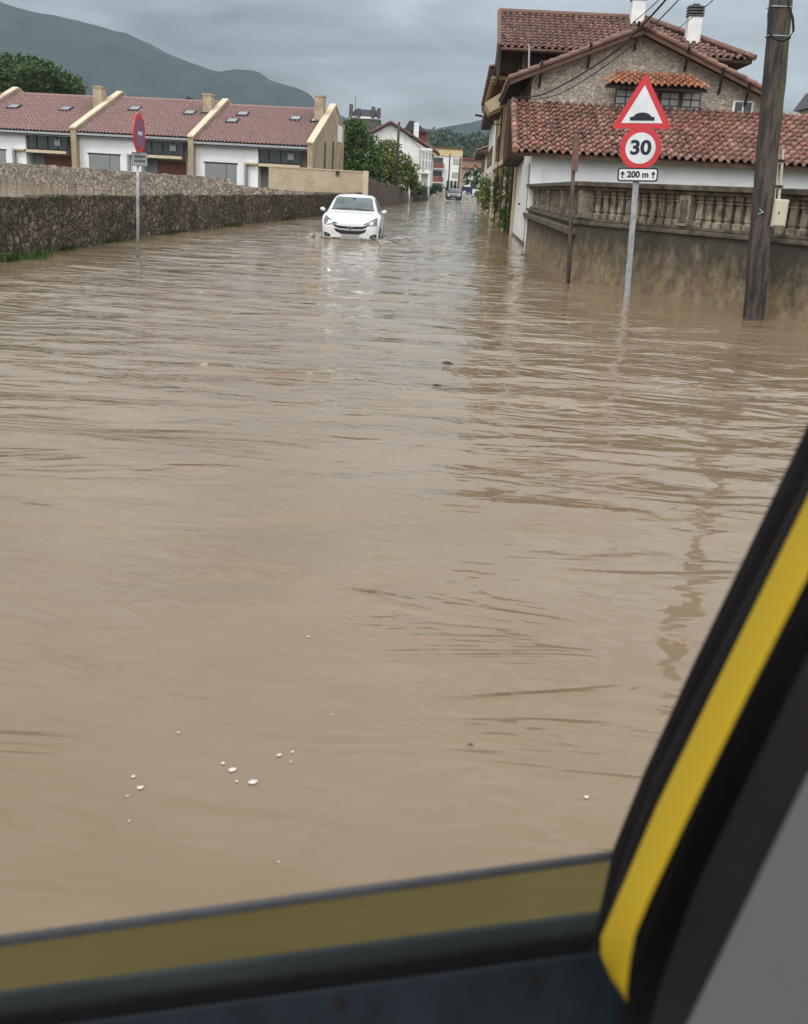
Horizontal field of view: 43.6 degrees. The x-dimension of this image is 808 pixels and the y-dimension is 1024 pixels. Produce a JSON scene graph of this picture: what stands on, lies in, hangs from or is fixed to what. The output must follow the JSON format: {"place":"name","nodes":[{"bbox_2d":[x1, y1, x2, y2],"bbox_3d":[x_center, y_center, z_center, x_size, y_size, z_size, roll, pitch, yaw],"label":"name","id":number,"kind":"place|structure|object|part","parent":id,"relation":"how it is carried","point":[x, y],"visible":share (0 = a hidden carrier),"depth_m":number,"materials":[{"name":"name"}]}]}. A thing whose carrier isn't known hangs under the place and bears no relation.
{"place":"outdoors","nodes":[
{"label":"outdoors","id":0,"kind":"place"},
{"bbox_2d":[0,183,155,196],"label":"field flood water","id":1,"kind":"structure","parent":0,"point":[13,190],"depth_m":46.87,"materials":[{"name":"brown liquid"}]},
{"bbox_2d":[0,2,489,153],"bbox_3d":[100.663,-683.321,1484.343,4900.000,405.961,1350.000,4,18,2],"label":"mountain","id":2,"kind":"structure","parent":0,"point":[112,61],"depth_m":1640.97,"materials":[{"name":"green plant"}]},
{"bbox_2d":[316,188,478,201],"bbox_3d":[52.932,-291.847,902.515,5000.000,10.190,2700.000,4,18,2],"label":"ground","id":3,"kind":"structure","parent":0,"point":[412,195],"depth_m":119.69,"materials":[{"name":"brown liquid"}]},
{"bbox_2d":[0,49,90,94],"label":"tree","id":4,"kind":"object","parent":3,"relation":"on","point":[33,74],"visible":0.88,"depth_m":116.13,"materials":[{"name":"green plant"}]},
{"bbox_2d":[0,87,108,166],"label":"row house","id":5,"kind":"structure","parent":3,"relation":"on","point":[34,129],"depth_m":67.31,"materials":[{"name":"white paint"}]},
{"bbox_2d":[0,150,5,161],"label":"garage door","id":6,"kind":"structure","parent":5,"relation":"in","point":[2,152],"depth_m":66.65,"materials":[{"name":"metal"}]},
{"bbox_2d":[27,135,67,150],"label":"window frame","id":7,"kind":"structure","parent":5,"relation":"in","point":[36,135],"depth_m":66.36,"materials":[{"name":"metal"}]},
{"bbox_2d":[45,155,71,166],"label":"entrance door","id":8,"kind":"structure","parent":5,"relation":"in","point":[66,161],"depth_m":67.30,"materials":[{"name":"brown wood"}]},
{"bbox_2d":[131,113,147,257],"bbox_3d":[-4.775,-5.624,18.282,0.211,2.974,0.655,8,19,15],"label":"road sign","id":9,"kind":"object","parent":3,"relation":"on","point":[139,157],"visible":0.98,"depth_m":18.06,"materials":[{"name":"metal"}]},
{"bbox_2d":[69,85,219,174],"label":"row house","id":10,"kind":"structure","parent":3,"relation":"on","point":[101,132],"depth_m":66.35,"materials":[{"name":"white paint"}]},
{"bbox_2d":[89,154,119,170],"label":"garage door","id":11,"kind":"structure","parent":10,"relation":"in","point":[96,161],"depth_m":66.05,"materials":[{"name":"metal"}]},
{"bbox_2d":[147,140,182,155],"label":"window frame","id":12,"kind":"structure","parent":10,"relation":"in","point":[151,140],"depth_m":65.66,"materials":[{"name":"metal"}]},
{"bbox_2d":[158,160,185,174],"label":"entrance door","id":13,"kind":"structure","parent":10,"relation":"in","point":[164,167],"depth_m":66.65,"materials":[{"name":"brown wood"}]},
{"bbox_2d":[0,162,316,194],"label":"garden wall","id":14,"kind":"structure","parent":3,"relation":"on","point":[70,177],"depth_m":52.28,"materials":[{"name":"stone"}]},
{"bbox_2d":[0,192,361,257],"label":"field wall","id":15,"kind":"structure","parent":3,"relation":"on","point":[31,222],"depth_m":22.81,"materials":[{"name":"stone"}]},
{"bbox_2d":[281,193,292,219],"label":"weeds","id":16,"kind":"object","parent":15,"relation":"attached to","point":[287,218],"visible":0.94,"depth_m":39.52,"materials":[{"name":"green plant"}]},
{"bbox_2d":[187,93,344,187],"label":"row house","id":17,"kind":"structure","parent":3,"relation":"on","point":[243,144],"depth_m":65.94,"materials":[{"name":"white paint"}]},
{"bbox_2d":[205,163,236,184],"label":"garage door","id":18,"kind":"structure","parent":17,"relation":"in","point":[213,170],"depth_m":65.43,"materials":[{"name":"metal"}]},
{"bbox_2d":[259,150,300,164],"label":"window frame","id":19,"kind":"structure","parent":17,"relation":"in","point":[280,150],"depth_m":65.06,"materials":[{"name":"metal"}]},
{"bbox_2d":[269,166,368,194],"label":"boundary wall","id":20,"kind":"structure","parent":3,"relation":"on","point":[312,179],"depth_m":60.72,"materials":[{"name":"concrete"}]},
{"bbox_2d":[343,116,387,179],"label":"leafy tree","id":21,"kind":"object","parent":3,"relation":"on","point":[357,148],"visible":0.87,"depth_m":79.23,"materials":[{"name":"green plant"}]},
{"bbox_2d":[349,97,381,131],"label":"tower house","id":22,"kind":"structure","parent":3,"relation":"on","point":[372,117],"depth_m":192.03,"materials":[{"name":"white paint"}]},
{"bbox_2d":[368,179,408,205],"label":"roadside wall","id":23,"kind":"structure","parent":3,"relation":"on","point":[383,194],"depth_m":76.41,"materials":[{"name":"grey concrete"}]},
{"bbox_2d":[369,176,387,186],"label":"hedge","id":24,"kind":"object","parent":23,"relation":"on","point":[377,178],"visible":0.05,"depth_m":75.02,"materials":[{"name":"green plant"}]},
{"bbox_2d":[348,121,439,197],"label":"gabled house","id":25,"kind":"structure","parent":3,"relation":"on","point":[417,133],"depth_m":129.86,"materials":[{"name":"white paint"}]},
{"bbox_2d":[368,137,424,190],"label":"leafy tree","id":26,"kind":"object","parent":3,"relation":"on","point":[407,173],"visible":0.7,"depth_m":87.09,"materials":[{"name":"green plant"}]},
{"bbox_2d":[394,122,399,185],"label":"utility pole","id":27,"kind":"object","parent":3,"relation":"on","point":[397,158],"visible":0.79,"depth_m":84.99,"materials":[{"name":"brown wood"}]},
{"bbox_2d":[404,178,428,198],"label":"hedge","id":28,"kind":"object","parent":3,"relation":"on","point":[420,189],"visible":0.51,"depth_m":101.68,"materials":[{"name":"green plant"}]},
{"bbox_2d":[410,196,426,201],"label":"kerb wall","id":29,"kind":"structure","parent":3,"relation":"on","point":[411,199],"depth_m":103.24,"materials":[{"name":"grey concrete"}]},
{"bbox_2d":[413,187,428,201],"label":"garden fence","id":30,"kind":"object","parent":3,"relation":"on","point":[425,198],"visible":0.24,"depth_m":112.35,"materials":[{"name":"metal"}]},
{"bbox_2d":[429,183,446,196],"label":"hedge","id":31,"kind":"object","parent":3,"relation":"on","point":[433,190],"visible":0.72,"depth_m":133.69,"materials":[{"name":"green plant"}]},
{"bbox_2d":[431,146,464,189],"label":"apartment block","id":32,"kind":"structure","parent":3,"relation":"on","point":[440,168],"depth_m":203.21,"materials":[{"name":"white paint"}]},
{"bbox_2d":[433,171,441,176],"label":"window","id":33,"kind":"structure","parent":32,"relation":"in","point":[435,173],"depth_m":203.74,"materials":[{"name":"grey glass"}]},
{"bbox_2d":[434,157,442,162],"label":"window","id":34,"kind":"structure","parent":32,"relation":"in","point":[436,159],"depth_m":202.95,"materials":[{"name":"grey glass"}]},
{"bbox_2d":[452,172,458,177],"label":"window","id":35,"kind":"structure","parent":32,"relation":"in","point":[454,174],"depth_m":203.64,"materials":[{"name":"white glass"}]},
{"bbox_2d":[453,159,459,163],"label":"window","id":36,"kind":"structure","parent":32,"relation":"in","point":[455,161],"depth_m":202.85,"materials":[{"name":"white glass"}]},
{"bbox_2d":[447,154,450,191],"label":"utility pole","id":37,"kind":"object","parent":3,"relation":"on","point":[449,172],"visible":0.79,"depth_m":140.16,"materials":[{"name":"grey wood"}]},
{"bbox_2d":[457,158,460,188],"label":"utility pole","id":38,"kind":"object","parent":3,"relation":"on","point":[459,174],"visible":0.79,"depth_m":151.51,"materials":[{"name":"metal"}]},
{"bbox_2d":[461,186,472,199],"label":"container","id":39,"kind":"object","parent":3,"relation":"on","point":[468,190],"visible":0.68,"depth_m":150.29,"materials":[{"name":"blue metal"}]},
{"bbox_2d":[460,158,481,191],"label":"orange building","id":40,"kind":"structure","parent":3,"relation":"on","point":[468,164],"depth_m":245.39,"materials":[{"name":"orange paint"}]},
{"bbox_2d":[461,167,480,184],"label":"street tree","id":41,"kind":"object","parent":3,"relation":"on","point":[475,180],"visible":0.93,"depth_m":142.50,"materials":[{"name":"green plant"}]},
{"bbox_2d":[463,164,480,195],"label":"distant house","id":42,"kind":"structure","parent":3,"relation":"on","point":[473,185],"depth_m":170.87,"materials":[{"name":"white paint"}]},
{"bbox_2d":[470,182,476,188],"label":"window","id":43,"kind":"structure","parent":42,"relation":"in","point":[473,185],"depth_m":170.90,"materials":[{"name":"glass"}]},
{"bbox_2d":[474,145,488,205],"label":"townhouse","id":44,"kind":"structure","parent":3,"relation":"on","point":[481,154],"depth_m":93.11,"materials":[{"name":"beige paint"}]},
{"bbox_2d":[473,169,491,212],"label":"bush","id":45,"kind":"object","parent":3,"relation":"on","point":[484,188],"visible":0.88,"depth_m":68.74,"materials":[{"name":"green plant"}]},
{"bbox_2d":[481,114,495,210],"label":"townhouse","id":46,"kind":"structure","parent":3,"relation":"on","point":[487,125],"depth_m":75.22,"materials":[{"name":"white paint"}]},
{"bbox_2d":[481,64,524,233],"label":"townhouse","id":47,"kind":"structure","parent":3,"relation":"on","point":[492,108],"depth_m":47.72,"materials":[{"name":"paint"}]},
{"bbox_2d":[475,114,499,124],"bbox_3d":[4.795,-22.421,57.744,1.496,0.553,0.200,4,18,2],"label":"street lamp","id":48,"kind":"object","parent":47,"relation":"attached to","point":[478,115],"visible":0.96,"depth_m":57.70,"materials":[{"name":"metal"}]},
{"bbox_2d":[487,171,500,220],"bbox_3d":[4.836,-16.574,53.005,0.882,2.539,1.899,8,19,15],"label":"climbing plant","id":49,"kind":"object","parent":47,"relation":"attached to","point":[495,189],"visible":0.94,"depth_m":52.86,"materials":[{"name":"green plant"}]},
{"bbox_2d":[495,137,497,161],"bbox_3d":[5.768,-22.534,62.882,0.075,1.450,0.950,4,18,2],"label":"window","id":50,"kind":"structure","parent":47,"relation":"in","point":[497,137],"depth_m":62.53,"materials":[{"name":"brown wood"}]},
{"bbox_2d":[497,135,499,160],"bbox_3d":[5.602,-21.622,60.029,0.075,1.450,0.950,4,18,2],"label":"window","id":51,"kind":"structure","parent":47,"relation":"in","point":[499,135],"depth_m":59.63,"materials":[{"name":"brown wood"}]},
{"bbox_2d":[496,167,511,230],"bbox_3d":[4.061,-12.873,40.400,0.805,3.218,2.959,4,18,2],"label":"climbing plant","id":52,"kind":"object","parent":47,"relation":"attached to","point":[503,210],"visible":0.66,"depth_m":40.17,"materials":[{"name":"green plant"}]},
{"bbox_2d":[566,136,578,282],"bbox_3d":[2.938,-5.038,17.786,0.237,2.973,0.180,4,18,2],"label":"wooden post","id":53,"kind":"object","parent":3,"relation":"on","point":[575,153],"visible":0.94,"depth_m":17.64,"materials":[{"name":"brown wood"}]},
{"bbox_2d":[494,0,761,230],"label":"stone house","id":54,"kind":"structure","parent":3,"relation":"on","point":[690,67],"depth_m":32.12,"materials":[{"name":"brown stone"}]},
{"bbox_2d":[515,0,665,97],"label":"overhead cable","id":55,"kind":"object","parent":54,"relation":"attached to","point":[638,29],"visible":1,"depth_m":23.38,"materials":[{"name":"rubber"}]},
{"bbox_2d":[517,0,678,99],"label":"overhead cable","id":56,"kind":"object","parent":54,"relation":"attached to","point":[609,62],"visible":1,"depth_m":24.34,"materials":[{"name":"rubber"}]},
{"bbox_2d":[614,88,634,108],"bbox_3d":[7.041,-13.105,32.149,0.680,0.680,0.070,4,18,2],"label":"window","id":57,"kind":"structure","parent":54,"relation":"in","point":[622,96],"depth_m":32.10,"materials":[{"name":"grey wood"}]},
{"bbox_2d":[632,0,658,22],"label":"overhead cable","id":58,"kind":"object","parent":54,"relation":"attached to","point":[647,10],"visible":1,"depth_m":30.82,"materials":[{"name":"rubber"}]},
{"bbox_2d":[659,91,680,110],"bbox_3d":[8.427,-13.013,32.097,0.620,0.680,0.070,4,18,2],"label":"window","id":59,"kind":"structure","parent":54,"relation":"in","point":[668,99],"depth_m":32.05,"materials":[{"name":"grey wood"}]},
{"bbox_2d":[680,92,701,111],"bbox_3d":[9.095,-12.968,32.073,0.600,0.680,0.070,4,18,2],"label":"window","id":60,"kind":"structure","parent":54,"relation":"in","point":[691,100],"depth_m":32.02,"materials":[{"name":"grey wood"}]},
{"bbox_2d":[679,0,712,27],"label":"overhead cable","id":61,"kind":"object","parent":54,"relation":"attached to","point":[696,14],"visible":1,"depth_m":30.73,"materials":[{"name":"rubber"}]},
{"bbox_2d":[732,100,753,114],"bbox_3d":[10.742,-12.788,32.039,0.650,0.470,0.070,4,18,2],"label":"window","id":62,"kind":"structure","parent":54,"relation":"in","point":[737,105],"depth_m":31.99,"materials":[{"name":"white paint"}]},
{"bbox_2d":[613,75,669,295],"bbox_3d":[3.592,-4.824,15.914,0.859,3.782,0.092,5,18,5],"label":"road sign","id":63,"kind":"object","parent":3,"relation":"on","point":[642,115],"visible":0.98,"depth_m":15.58,"materials":[{"name":"metal"}]},
{"bbox_2d":[511,97,807,244],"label":"outbuilding","id":64,"kind":"structure","parent":3,"relation":"on","point":[707,147],"depth_m":29.80,"materials":[{"name":"tile"}]},
{"bbox_2d":[503,99,527,166],"bbox_3d":[3.781,-12.961,34.357,0.585,2.250,3.350,4,18,2],"label":"wooden bay","id":65,"kind":"object","parent":64,"relation":"attached to","point":[510,159],"visible":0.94,"depth_m":33.57,"materials":[{"name":"brown wood"}]},
{"bbox_2d":[514,163,529,240],"bbox_3d":[3.801,-10.183,33.088,0.080,2.250,5.650,4,18,2],"label":"garage door","id":66,"kind":"structure","parent":64,"relation":"in","point":[523,174],"depth_m":32.53,"materials":[{"name":"white paint"}]},
{"bbox_2d":[523,181,807,321],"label":"balustrade wall","id":67,"kind":"structure","parent":3,"relation":"on","point":[690,242],"depth_m":16.25,"materials":[{"name":"concrete"}]},
{"bbox_2d":[743,0,794,319],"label":"utility pole","id":68,"kind":"object","parent":3,"relation":"on","point":[780,16],"visible":0.96,"depth_m":13.34,"materials":[{"name":"brown wood"}]},
{"bbox_2d":[770,149,788,226],"bbox_3d":[5.032,-4.327,13.496,0.240,0.995,0.200,4,18,2],"label":"junction box","id":69,"kind":"object","parent":68,"relation":"attached to","point":[779,212],"visible":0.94,"depth_m":13.50,"materials":[{"name":"beige plastic"}]},
{"bbox_2d":[792,93,807,114],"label":"distant house","id":70,"kind":"structure","parent":3,"relation":"on","point":[801,107],"depth_m":56.92,"materials":[{"name":"white paint"}]},
{"bbox_2d":[0,198,807,990],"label":"flood water","id":71,"kind":"structure","parent":0,"point":[238,464],"depth_m":4.19,"materials":[{"name":"brown liquid"}]},
{"bbox_2d":[0,247,53,263],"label":"grass","id":72,"kind":"structure","parent":71,"relation":"on","point":[11,257],"depth_m":16.81,"materials":[{"name":"green plant"}]},
{"bbox_2d":[49,194,81,252],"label":"weeds","id":73,"kind":"object","parent":71,"relation":"on","point":[72,247],"visible":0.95,"depth_m":19.21,"materials":[{"name":"green plant"}]},
{"bbox_2d":[94,192,132,245],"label":"weeds","id":74,"kind":"object","parent":71,"relation":"on","point":[116,238],"visible":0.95,"depth_m":21.79,"materials":[{"name":"green plant"}]},
{"bbox_2d":[155,192,188,235],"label":"weeds","id":75,"kind":"object","parent":71,"relation":"on","point":[171,212],"visible":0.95,"depth_m":26.31,"materials":[{"name":"green plant"}]},
{"bbox_2d":[226,192,242,226],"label":"weeds","id":76,"kind":"object","parent":71,"relation":"on","point":[233,218],"visible":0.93,"depth_m":31.95,"materials":[{"name":"green plant"}]},
{"bbox_2d":[320,194,386,238],"bbox_3d":[-1.448,-8.515,29.514,1.912,1.485,3.793,3,18,0],"label":"car","id":77,"kind":"object","parent":71,"relation":"on","point":[354,216],"visible":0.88,"depth_m":28.02,"materials":[{"name":"white metal"}]},
{"bbox_2d":[304,232,404,242],"bbox_3d":[-1.488,-7.995,29.233,3.492,0.128,4.344,4,18,2],"label":"bow foam","id":78,"kind":"object","parent":71,"relation":"on","point":[355,240],"visible":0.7,"depth_m":28.19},
{"bbox_2d":[428,187,476,201],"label":"spray","id":79,"kind":"object","parent":71,"relation":"on","point":[438,196],"visible":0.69,"depth_m":131.40,"materials":[{"name":"white liquid"}]},
{"bbox_2d":[445,189,461,200],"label":"car","id":80,"kind":"object","parent":71,"relation":"on","point":[453,194],"visible":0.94,"depth_m":131.50,"materials":[{"name":"silver metal"}]},
{"bbox_2d":[0,425,807,1023],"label":"vehicle door","id":81,"kind":"structure","parent":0,"point":[700,917],"depth_m":0.80,"materials":[{"name":"black"}]},
{"bbox_2d":[69,947,637,1023],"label":"door panel","id":82,"kind":"structure","parent":81,"relation":"in","point":[578,988],"depth_m":0.80,"materials":[{"name":"black plastic"}]},
{"bbox_3d":[0.273,0.119,0.821,0.324,0.624,0.064,-12,24,-40],"label":"window frame","id":83,"kind":"part","parent":81,"relation":"part of","materials":[{"name":"black rubber"}]},
{"bbox_2d":[0,0,807,128],"label":"sky","id":84,"kind":"structure","parent":0,"point":[426,63],"materials":[{"name":"grey"}]},
{"bbox_3d":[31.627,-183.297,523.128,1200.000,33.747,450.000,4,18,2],"label":"hill","id":85,"kind":"structure","parent":0,"visible":0},
{"bbox_2d":[347,127,489,158],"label":"forest","id":86,"kind":"object","parent":85,"relation":"on","point":[471,143],"visible":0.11,"depth_m":491.08,"materials":[{"name":"green plant"}]}
]}

